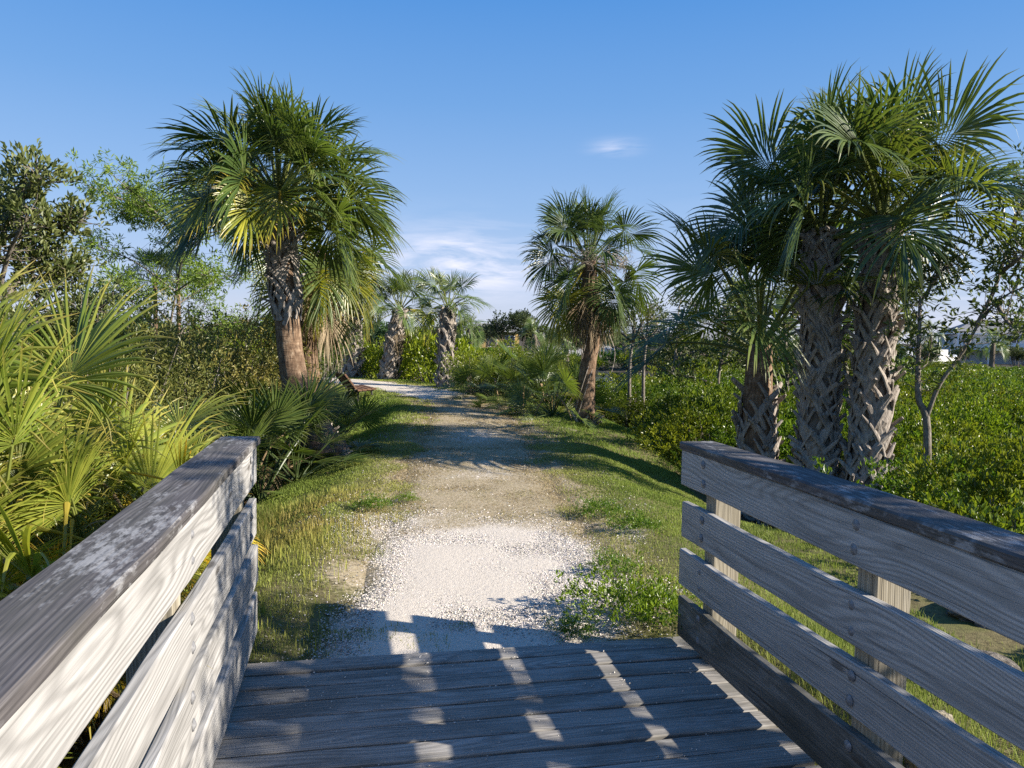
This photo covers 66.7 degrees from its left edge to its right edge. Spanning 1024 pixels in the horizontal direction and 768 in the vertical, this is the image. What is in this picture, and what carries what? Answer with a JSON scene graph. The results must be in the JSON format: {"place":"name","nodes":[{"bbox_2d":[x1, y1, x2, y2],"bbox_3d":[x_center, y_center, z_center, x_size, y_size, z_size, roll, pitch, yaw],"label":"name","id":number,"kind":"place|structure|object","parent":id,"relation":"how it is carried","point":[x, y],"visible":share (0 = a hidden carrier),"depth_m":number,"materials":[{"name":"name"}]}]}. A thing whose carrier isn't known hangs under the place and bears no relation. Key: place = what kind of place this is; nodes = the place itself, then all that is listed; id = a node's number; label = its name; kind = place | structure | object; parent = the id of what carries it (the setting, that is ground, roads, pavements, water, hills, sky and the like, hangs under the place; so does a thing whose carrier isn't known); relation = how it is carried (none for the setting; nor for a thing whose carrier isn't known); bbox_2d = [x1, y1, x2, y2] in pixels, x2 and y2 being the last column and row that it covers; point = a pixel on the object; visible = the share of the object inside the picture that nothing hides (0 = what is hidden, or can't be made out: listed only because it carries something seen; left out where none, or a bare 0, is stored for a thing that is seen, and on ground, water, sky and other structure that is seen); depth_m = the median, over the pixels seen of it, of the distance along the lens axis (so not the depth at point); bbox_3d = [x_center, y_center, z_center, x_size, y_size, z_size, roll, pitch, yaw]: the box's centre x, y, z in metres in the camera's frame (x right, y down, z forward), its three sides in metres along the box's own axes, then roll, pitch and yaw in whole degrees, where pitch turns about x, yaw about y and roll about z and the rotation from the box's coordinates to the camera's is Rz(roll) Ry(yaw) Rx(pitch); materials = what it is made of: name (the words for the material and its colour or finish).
{"place":"outdoors","nodes":[
{"label":"outdoors","id":0,"kind":"place"},
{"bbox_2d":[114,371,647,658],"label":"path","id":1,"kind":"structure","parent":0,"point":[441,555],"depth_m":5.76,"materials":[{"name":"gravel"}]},
{"bbox_2d":[185,372,680,490],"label":"grass","id":2,"kind":"structure","parent":0,"point":[398,402],"depth_m":14.36,"materials":[{"name":"plant"}]},
{"bbox_2d":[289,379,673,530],"bbox_3d":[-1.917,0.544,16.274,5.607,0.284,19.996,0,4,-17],"label":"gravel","id":3,"kind":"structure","parent":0,"point":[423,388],"depth_m":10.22,"materials":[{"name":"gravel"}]},
{"bbox_2d":[0,0,1023,343],"label":"sky","id":4,"kind":"structure","parent":0,"point":[487,107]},
{"bbox_2d":[41,337,1023,767],"bbox_3d":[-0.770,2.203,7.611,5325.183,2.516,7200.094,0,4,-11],"label":"ground","id":5,"kind":"structure","parent":0,"point":[981,639],"depth_m":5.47,"materials":[{"name":"plant"}]},
{"bbox_2d":[0,276,76,418],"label":"dense bush","id":6,"kind":"object","parent":5,"relation":"on","point":[11,316],"visible":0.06,"depth_m":8.55,"materials":[{"name":"green plant"}]},
{"bbox_2d":[0,137,124,406],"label":"buttonwood tree","id":7,"kind":"object","parent":5,"relation":"on","point":[17,221],"visible":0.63,"depth_m":9.01,"materials":[{"name":"green plant"}]},
{"bbox_2d":[0,387,189,725],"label":"palmetto","id":8,"kind":"object","parent":5,"relation":"on","point":[68,531],"visible":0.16,"depth_m":3.98,"materials":[{"name":"green plant"}]},
{"bbox_2d":[1,354,188,598],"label":"palmetto","id":9,"kind":"object","parent":5,"relation":"on","point":[73,407],"visible":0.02,"depth_m":5.37,"materials":[{"name":"green plant"}]},
{"bbox_2d":[1,273,199,439],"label":"dense bush","id":10,"kind":"object","parent":5,"relation":"on","point":[171,378],"visible":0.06,"depth_m":11.26,"materials":[{"name":"green plant"}]},
{"bbox_2d":[0,254,210,675],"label":"palmetto","id":11,"kind":"object","parent":5,"relation":"on","point":[15,337],"visible":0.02,"depth_m":3.73,"materials":[{"name":"green plant"}]},
{"bbox_2d":[17,315,193,455],"bbox_3d":[-5.324,0.586,9.944,2.446,3.093,2.407,3,4,34],"label":"dense bush","id":12,"kind":"object","parent":5,"relation":"on","point":[139,369],"visible":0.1,"depth_m":9.87,"materials":[{"name":"green plant"}]},
{"bbox_2d":[16,386,205,671],"bbox_3d":[-3.313,1.310,5.087,3.048,2.531,3.936,0,4,-11],"label":"palmetto","id":13,"kind":"object","parent":5,"relation":"on","point":[148,434],"visible":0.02,"depth_m":5.57,"materials":[{"name":"green plant"}]},
{"bbox_2d":[0,263,237,754],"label":"palmetto","id":14,"kind":"object","parent":5,"relation":"on","point":[93,354],"visible":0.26,"depth_m":4.12,"materials":[{"name":"green plant"}]},
{"bbox_2d":[3,418,259,600],"bbox_3d":[-3.147,1.064,5.358,2.782,1.895,3.283,0,4,-11],"label":"palmetto","id":15,"kind":"object","parent":5,"relation":"on","point":[129,490],"visible":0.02,"depth_m":4.96,"materials":[{"name":"green plant"}]},
{"bbox_2d":[0,335,268,697],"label":"palmetto","id":16,"kind":"object","parent":5,"relation":"on","point":[63,491],"visible":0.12,"depth_m":4.01,"materials":[{"name":"green plant"}]},
{"bbox_2d":[120,247,187,393],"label":"sabal palm","id":17,"kind":"object","parent":5,"relation":"on","point":[163,255],"visible":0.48,"depth_m":19.94,"materials":[{"name":"plant"}]},
{"bbox_2d":[59,145,271,369],"bbox_3d":[-8.078,-2.362,18.992,5.195,7.279,5.761,0,4,-11],"label":"feathery tree","id":18,"kind":"object","parent":5,"relation":"on","point":[139,203],"visible":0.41,"depth_m":17.82,"materials":[{"name":"green plant"}]},
{"bbox_2d":[106,303,259,434],"bbox_3d":[-5.531,0.342,12.529,2.839,3.316,3.056,1,4,5],"label":"dense bush","id":19,"kind":"object","parent":5,"relation":"on","point":[180,357],"visible":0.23,"depth_m":12.39,"materials":[{"name":"green plant"}]},
{"bbox_2d":[118,292,252,417],"bbox_3d":[-6.785,-0.013,15.703,3.097,3.612,3.334,3,4,28],"label":"dense bush","id":20,"kind":"object","parent":5,"relation":"on","point":[178,317],"visible":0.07,"depth_m":15.12,"materials":[{"name":"green plant"}]},
{"bbox_2d":[184,499,282,592],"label":"grass","id":21,"kind":"structure","parent":5,"relation":"on","point":[266,512],"depth_m":7.39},
{"bbox_2d":[156,396,342,505],"bbox_3d":[-4.199,1.722,11.418,3.660,3.293,3.492,0,4,-11],"label":"palmetto","id":22,"kind":"object","parent":5,"relation":"on","point":[318,458],"visible":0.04,"depth_m":11.01,"materials":[{"name":"green plant"}]},
{"bbox_2d":[165,302,335,469],"bbox_3d":[-4.756,0.093,14.492,3.062,3.514,2.999,-1,4,-33],"label":"dense bush","id":23,"kind":"object","parent":5,"relation":"on","point":[265,373],"visible":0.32,"depth_m":14.12,"materials":[{"name":"green plant"}]},
{"bbox_2d":[204,336,322,441],"bbox_3d":[-5.712,0.267,17.163,2.675,2.812,2.718,-2,4,-38],"label":"dense bush","id":24,"kind":"object","parent":5,"relation":"on","point":[261,356],"visible":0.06,"depth_m":16.85,"materials":[{"name":"green plant"}]},
{"bbox_2d":[178,362,354,502],"bbox_3d":[-3.053,1.120,9.582,2.911,2.763,3.605,3,4,30],"label":"palmetto","id":25,"kind":"object","parent":5,"relation":"on","point":[280,411],"visible":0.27,"depth_m":9.57,"materials":[{"name":"green plant"}]},
{"bbox_2d":[144,67,411,466],"bbox_3d":[-3.411,-1.597,11.613,3.763,5.952,3.816,3,4,32],"label":"sabal palm","id":26,"kind":"object","parent":5,"relation":"on","point":[280,129],"visible":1,"depth_m":11.22,"materials":[{"name":"green plant"}]},
{"bbox_2d":[207,371,353,484],"bbox_3d":[-3.959,1.397,13.122,3.958,3.292,3.634,2,4,10],"label":"palmetto","id":27,"kind":"object","parent":5,"relation":"on","point":[248,393],"visible":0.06,"depth_m":12.09,"materials":[{"name":"green plant"}]},
{"bbox_2d":[202,379,392,503],"bbox_3d":[-2.869,0.888,9.981,2.794,2.046,2.389,0,4,-11],"label":"palmetto","id":28,"kind":"object","parent":5,"relation":"on","point":[303,473],"visible":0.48,"depth_m":10.09,"materials":[{"name":"green plant"}]},
{"bbox_2d":[252,482,379,655],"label":"seed stalks","id":29,"kind":"object","parent":5,"relation":"on","point":[302,559],"visible":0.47,"depth_m":6.01,"materials":[{"name":"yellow plant"}]},
{"bbox_2d":[255,314,377,389],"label":"dense bush","id":30,"kind":"object","parent":5,"relation":"on","point":[335,358],"visible":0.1,"depth_m":20.65,"materials":[{"name":"green plant"}]},
{"bbox_2d":[228,181,413,431],"bbox_3d":[-3.635,-1.101,14.686,3.370,5.420,3.047,2,4,11],"label":"sabal palm","id":31,"kind":"object","parent":5,"relation":"on","point":[321,313],"visible":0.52,"depth_m":14.20,"materials":[{"name":"green plant"}]},
{"bbox_2d":[259,381,397,470],"bbox_3d":[-2.884,1.028,12.741,2.616,2.267,1.795,0,4,-11],"label":"palmetto","id":32,"kind":"object","parent":5,"relation":"on","point":[373,419],"visible":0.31,"depth_m":12.38,"materials":[{"name":"green plant"}]},
{"bbox_2d":[333,371,376,401],"bbox_3d":[-3.993,0.134,19.584,0.826,0.911,1.320,-1,4,-25],"label":"park bench","id":33,"kind":"object","parent":5,"relation":"on","point":[357,388],"visible":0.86,"depth_m":19.26,"materials":[{"name":"wood"}]},
{"bbox_2d":[332,267,392,377],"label":"sabal palm","id":34,"kind":"object","parent":5,"relation":"on","point":[351,369],"visible":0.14,"depth_m":25.78,"materials":[{"name":"green plant"}]},
{"bbox_2d":[348,490,392,510],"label":"weed","id":35,"kind":"object","parent":5,"relation":"on","point":[368,502],"visible":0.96,"depth_m":7.20,"materials":[{"name":"green plant"}]},
{"bbox_2d":[363,318,412,348],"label":"broad tree","id":36,"kind":"object","parent":5,"relation":"on","point":[382,331],"visible":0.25,"depth_m":49.85,"materials":[{"name":"green plant"}]},
{"bbox_2d":[352,335,431,381],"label":"yellow bush","id":37,"kind":"object","parent":5,"relation":"on","point":[371,350],"visible":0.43,"depth_m":26.24,"materials":[{"name":"green plant"}]},
{"bbox_2d":[357,269,439,378],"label":"sabal palm","id":38,"kind":"object","parent":5,"relation":"on","point":[394,337],"visible":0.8,"depth_m":24.78,"materials":[{"name":"green plant"}]},
{"bbox_2d":[397,318,482,382],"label":"yellow bush","id":39,"kind":"object","parent":5,"relation":"on","point":[419,346],"visible":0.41,"depth_m":24.72,"materials":[{"name":"green plant"}]},
{"bbox_2d":[409,267,492,387],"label":"sabal palm","id":40,"kind":"object","parent":5,"relation":"on","point":[447,314],"visible":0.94,"depth_m":21.83,"materials":[{"name":"green plant"}]},
{"bbox_2d":[438,346,501,393],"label":"yellow bush","id":41,"kind":"object","parent":5,"relation":"on","point":[462,361],"visible":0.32,"depth_m":19.56,"materials":[{"name":"green plant"}]},
{"bbox_2d":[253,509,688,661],"bbox_3d":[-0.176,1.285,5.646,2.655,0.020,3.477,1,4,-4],"label":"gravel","id":42,"kind":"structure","parent":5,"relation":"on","point":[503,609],"depth_m":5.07,"materials":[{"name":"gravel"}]},
{"bbox_2d":[456,314,487,351],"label":"sabal palm","id":43,"kind":"object","parent":5,"relation":"on","point":[477,337],"visible":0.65,"depth_m":61.76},
{"bbox_2d":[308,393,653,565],"bbox_3d":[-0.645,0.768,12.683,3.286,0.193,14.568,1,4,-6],"label":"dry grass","id":44,"kind":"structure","parent":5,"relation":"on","point":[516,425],"depth_m":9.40,"materials":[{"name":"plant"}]},
{"bbox_2d":[435,349,535,402],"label":"palmetto","id":45,"kind":"object","parent":5,"relation":"on","point":[460,376],"visible":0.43,"depth_m":18.16,"materials":[{"name":"green plant"}]},
{"bbox_2d":[453,336,539,393],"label":"yellow bush","id":46,"kind":"object","parent":5,"relation":"on","point":[518,349],"visible":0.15,"depth_m":20.87,"materials":[{"name":"green plant"}]},
{"bbox_2d":[476,308,538,348],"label":"broad tree","id":47,"kind":"object","parent":5,"relation":"on","point":[514,322],"visible":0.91,"depth_m":90.31,"materials":[{"name":"green plant"}]},
{"bbox_2d":[213,636,820,767],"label":"boardwalk","id":48,"kind":"structure","parent":5,"relation":"on","point":[287,727],"depth_m":3.31,"materials":[{"name":"wood"}]},
{"bbox_2d":[0,436,259,767],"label":"wooden railing","id":49,"kind":"object","parent":48,"relation":"attached to","point":[88,622],"visible":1,"depth_m":2.00,"materials":[{"name":"wood"}]},
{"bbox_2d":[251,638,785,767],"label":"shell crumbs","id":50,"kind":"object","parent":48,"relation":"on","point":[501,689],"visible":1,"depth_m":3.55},
{"bbox_2d":[677,441,1023,767],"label":"wooden railing","id":51,"kind":"object","parent":48,"relation":"attached to","point":[896,550],"visible":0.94,"depth_m":2.69,"materials":[{"name":"wood"}]},
{"bbox_2d":[465,346,576,414],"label":"palmetto","id":52,"kind":"object","parent":5,"relation":"on","point":[487,373],"visible":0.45,"depth_m":16.60,"materials":[{"name":"green plant"}]},
{"bbox_2d":[517,317,548,355],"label":"sabal palm","id":53,"kind":"object","parent":5,"relation":"on","point":[535,336],"visible":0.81,"depth_m":57.70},
{"bbox_2d":[483,337,606,417],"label":"palmetto","id":54,"kind":"object","parent":5,"relation":"on","point":[550,345],"visible":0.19,"depth_m":17.85,"materials":[{"name":"green plant"}]},
{"bbox_2d":[513,351,604,406],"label":"bush","id":55,"kind":"object","parent":5,"relation":"on","point":[552,386],"visible":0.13,"depth_m":18.74,"materials":[{"name":"green plant"}]},
{"bbox_2d":[493,348,628,428],"bbox_3d":[0.878,0.512,15.280,2.500,2.492,2.331,3,4,32],"label":"palmetto","id":56,"kind":"object","parent":5,"relation":"on","point":[540,370],"visible":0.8,"depth_m":15.19,"materials":[{"name":"green plant"}]},
{"bbox_2d":[539,612,599,644],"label":"weed","id":57,"kind":"object","parent":5,"relation":"on","point":[586,627],"visible":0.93,"depth_m":4.23,"materials":[{"name":"green plant"}]},
{"bbox_2d":[520,185,667,425],"bbox_3d":[1.490,-1.349,14.979,3.135,5.044,2.936,2,4,10],"label":"sabal palm","id":58,"kind":"object","parent":5,"relation":"on","point":[581,304],"visible":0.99,"depth_m":14.77,"materials":[{"name":"green plant"}]},
{"bbox_2d":[566,494,627,518],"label":"weed","id":59,"kind":"object","parent":5,"relation":"on","point":[588,510],"visible":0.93,"depth_m":7.07,"materials":[{"name":"green plant"}]},
{"bbox_2d":[566,378,633,421],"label":"mangrove shrub","id":60,"kind":"object","parent":5,"relation":"on","point":[618,393],"visible":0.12,"depth_m":20.73,"materials":[{"name":"green plant"}]},
{"bbox_2d":[576,544,643,578],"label":"weed","id":61,"kind":"object","parent":5,"relation":"on","point":[601,562],"visible":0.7,"depth_m":5.38,"materials":[{"name":"green plant"}]},
{"bbox_2d":[553,548,692,636],"bbox_3d":[0.617,1.334,4.516,0.779,0.673,0.873,1,4,5],"label":"weed","id":62,"kind":"object","parent":5,"relation":"on","point":[612,591],"visible":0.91,"depth_m":4.50,"materials":[{"name":"green plant"}]},
{"bbox_2d":[595,394,660,429],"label":"mangrove shrub","id":63,"kind":"object","parent":5,"relation":"on","point":[619,419],"visible":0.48,"depth_m":19.09,"materials":[{"name":"green plant"}]},
{"bbox_2d":[605,507,668,535],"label":"weed","id":64,"kind":"object","parent":5,"relation":"on","point":[646,521],"visible":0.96,"depth_m":6.52,"materials":[{"name":"green plant"}]},
{"bbox_2d":[600,373,675,430],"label":"mangrove shrub","id":65,"kind":"object","parent":5,"relation":"on","point":[637,386],"visible":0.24,"depth_m":20.87,"materials":[{"name":"green plant"}]},
{"bbox_2d":[612,296,667,429],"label":"slender tree","id":66,"kind":"object","parent":5,"relation":"on","point":[629,367],"visible":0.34,"depth_m":19.47,"materials":[{"name":"green plant"}]},
{"bbox_2d":[626,292,673,423],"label":"slender tree","id":67,"kind":"object","parent":5,"relation":"on","point":[643,373],"visible":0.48,"depth_m":19.46,"materials":[{"name":"green plant"}]},
{"bbox_2d":[598,365,703,388],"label":"mangrove shrub","id":68,"kind":"object","parent":5,"relation":"on","point":[646,376],"visible":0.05,"depth_m":28.41,"materials":[{"name":"green plant"}]},
{"bbox_2d":[602,574,702,638],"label":"weed","id":69,"kind":"object","parent":5,"relation":"on","point":[646,617],"visible":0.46,"depth_m":4.39,"materials":[{"name":"green plant"}]},
{"bbox_2d":[627,283,723,376],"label":"leafy tree","id":70,"kind":"object","parent":5,"relation":"on","point":[669,353],"visible":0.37,"depth_m":30.10,"materials":[{"name":"green plant"}]},
{"bbox_2d":[632,388,720,452],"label":"mangrove shrub","id":71,"kind":"object","parent":5,"relation":"on","point":[667,402],"visible":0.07,"depth_m":15.35,"materials":[{"name":"green plant"}]},
{"bbox_2d":[622,402,736,464],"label":"mangrove shrub","id":72,"kind":"object","parent":5,"relation":"on","point":[674,432],"visible":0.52,"depth_m":12.74,"materials":[{"name":"green plant"}]},
{"bbox_2d":[636,395,733,455],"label":"mangrove shrub","id":73,"kind":"object","parent":5,"relation":"on","point":[656,411],"visible":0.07,"depth_m":14.70,"materials":[{"name":"green plant"}]},
{"bbox_2d":[671,355,744,379],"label":"mangrove shrub","id":74,"kind":"object","parent":5,"relation":"on","point":[702,366],"visible":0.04,"depth_m":31.04,"materials":[{"name":"green plant"}]},
{"bbox_2d":[657,270,774,385],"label":"leafy tree","id":75,"kind":"object","parent":5,"relation":"on","point":[703,354],"visible":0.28,"depth_m":21.71,"materials":[{"name":"green plant"}]},
{"bbox_2d":[660,422,793,476],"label":"mangrove shrub","id":76,"kind":"object","parent":5,"relation":"on","point":[725,440],"visible":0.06,"depth_m":12.10,"materials":[{"name":"green plant"}]},
{"bbox_2d":[671,364,799,455],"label":"mangrove shrub","id":77,"kind":"object","parent":5,"relation":"on","point":[729,407],"visible":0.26,"depth_m":12.91,"materials":[{"name":"green plant"}]},
{"bbox_2d":[608,190,946,526],"bbox_3d":[3.551,-0.298,11.021,4.311,5.411,4.430,0,4,-11],"label":"sabal palm","id":78,"kind":"object","parent":5,"relation":"on","point":[754,419],"visible":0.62,"depth_m":10.79,"materials":[{"name":"green plant"}]},
{"bbox_2d":[701,273,853,403],"bbox_3d":[5.900,-0.484,17.062,3.399,4.248,2.669,3,4,24],"label":"leafy tree","id":79,"kind":"object","parent":5,"relation":"on","point":[744,335],"visible":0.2,"depth_m":17.03,"materials":[{"name":"green plant"}]},
{"bbox_2d":[726,402,848,463],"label":"mangrove shrub","id":80,"kind":"object","parent":5,"relation":"on","point":[788,426],"visible":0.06,"depth_m":12.44,"materials":[{"name":"green plant"}]},
{"bbox_2d":[676,60,979,530],"bbox_3d":[4.285,-0.735,10.573,3.761,6.600,4.197,0,4,-11],"label":"sabal palm","id":81,"kind":"object","parent":5,"relation":"on","point":[821,334],"visible":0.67,"depth_m":10.17,"materials":[{"name":"green plant"}]},
{"bbox_2d":[778,398,916,476],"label":"mangrove shrub","id":82,"kind":"object","parent":5,"relation":"on","point":[785,443],"visible":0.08,"depth_m":10.80,"materials":[{"name":"green plant"}]},
{"bbox_2d":[769,259,953,423],"bbox_3d":[6.231,-0.253,14.191,3.119,4.276,2.087,3,4,33],"label":"leafy tree","id":83,"kind":"object","parent":5,"relation":"on","point":[846,366],"visible":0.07,"depth_m":13.92,"materials":[{"name":"green plant"}]},
{"bbox_2d":[729,47,1023,489],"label":"sabal palm","id":84,"kind":"object","parent":5,"relation":"on","point":[873,394],"visible":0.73,"depth_m":9.56,"materials":[{"name":"green plant"}]},
{"bbox_2d":[736,616,1023,766],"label":"grass","id":85,"kind":"structure","parent":5,"relation":"on","point":[847,648],"depth_m":3.84,"materials":[{"name":"plant"}]},
{"bbox_2d":[841,401,966,495],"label":"mangrove shrub","id":86,"kind":"object","parent":5,"relation":"on","point":[907,413],"visible":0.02,"depth_m":11.79,"materials":[{"name":"green plant"}]},
{"bbox_2d":[803,426,1021,523],"bbox_3d":[4.122,1.446,7.941,2.511,1.850,2.582,1,4,6],"label":"mangrove shrub","id":87,"kind":"object","parent":5,"relation":"on","point":[892,482],"visible":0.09,"depth_m":8.32,"materials":[{"name":"green plant"}]},
{"bbox_2d":[838,404,1020,494],"bbox_3d":[5.351,1.232,10.931,2.599,1.977,2.794,1,4,-8],"label":"mangrove shrub","id":88,"kind":"object","parent":5,"relation":"on","point":[919,436],"visible":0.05,"depth_m":11.10,"materials":[{"name":"green plant"}]},
{"bbox_2d":[912,318,949,360],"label":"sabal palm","id":89,"kind":"object","parent":5,"relation":"on","point":[930,337],"visible":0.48,"depth_m":75.87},
{"bbox_2d":[867,453,1022,522],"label":"mangrove shrub","id":90,"kind":"object","parent":5,"relation":"on","point":[883,464],"visible":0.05,"depth_m":8.10,"materials":[{"name":"green plant"}]},
{"bbox_2d":[870,141,1023,481],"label":"slim mangrove tree","id":91,"kind":"object","parent":5,"relation":"on","point":[1016,324],"visible":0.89,"depth_m":8.88,"materials":[{"name":"green plant"}]},
{"bbox_2d":[895,360,1006,410],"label":"mangrove shrub","id":92,"kind":"object","parent":5,"relation":"on","point":[945,387],"visible":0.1,"depth_m":18.00,"materials":[{"name":"green plant"}]},
{"bbox_2d":[894,388,1013,453],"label":"mangrove shrub","id":93,"kind":"object","parent":5,"relation":"on","point":[956,396],"visible":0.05,"depth_m":12.82,"materials":[{"name":"green plant"}]},
{"bbox_2d":[887,424,1023,533],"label":"mangrove shrub","id":94,"kind":"object","parent":5,"relation":"on","point":[1007,481],"visible":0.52,"depth_m":7.17,"materials":[{"name":"green plant"}]},
{"bbox_2d":[895,400,1023,523],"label":"mangrove shrub","id":95,"kind":"object","parent":5,"relation":"on","point":[975,430],"visible":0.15,"depth_m":10.17,"materials":[{"name":"green plant"}]},
{"bbox_2d":[896,394,1023,475],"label":"mangrove shrub","id":96,"kind":"object","parent":5,"relation":"on","point":[986,416],"visible":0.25,"depth_m":11.85,"materials":[{"name":"green plant"}]},
{"bbox_2d":[919,488,1023,534],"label":"mangrove shrub","id":97,"kind":"object","parent":5,"relation":"on","point":[984,512],"visible":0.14,"depth_m":6.09,"materials":[{"name":"green plant"}]},
{"bbox_2d":[933,320,1023,364],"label":"house","id":98,"kind":"structure","parent":5,"relation":"on","point":[999,358],"depth_m":104.77,"materials":[{"name":"paint"}]},
{"bbox_2d":[939,372,1023,454],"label":"mangrove shrub","id":99,"kind":"object","parent":5,"relation":"on","point":[979,393],"visible":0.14,"depth_m":14.70,"materials":[{"name":"green plant"}]},
{"bbox_2d":[948,378,1023,433],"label":"mangrove shrub","id":100,"kind":"object","parent":5,"relation":"on","point":[1000,394],"visible":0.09,"depth_m":15.24,"materials":[{"name":"green plant"}]},
{"bbox_2d":[974,326,1011,369],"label":"sabal palm","id":101,"kind":"object","parent":5,"relation":"on","point":[992,348],"visible":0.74,"depth_m":59.92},
{"bbox_2d":[992,396,1023,458],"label":"mangrove shrub","id":102,"kind":"object","parent":5,"relation":"on","point":[1019,419],"visible":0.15,"depth_m":14.06,"materials":[{"name":"green plant"}]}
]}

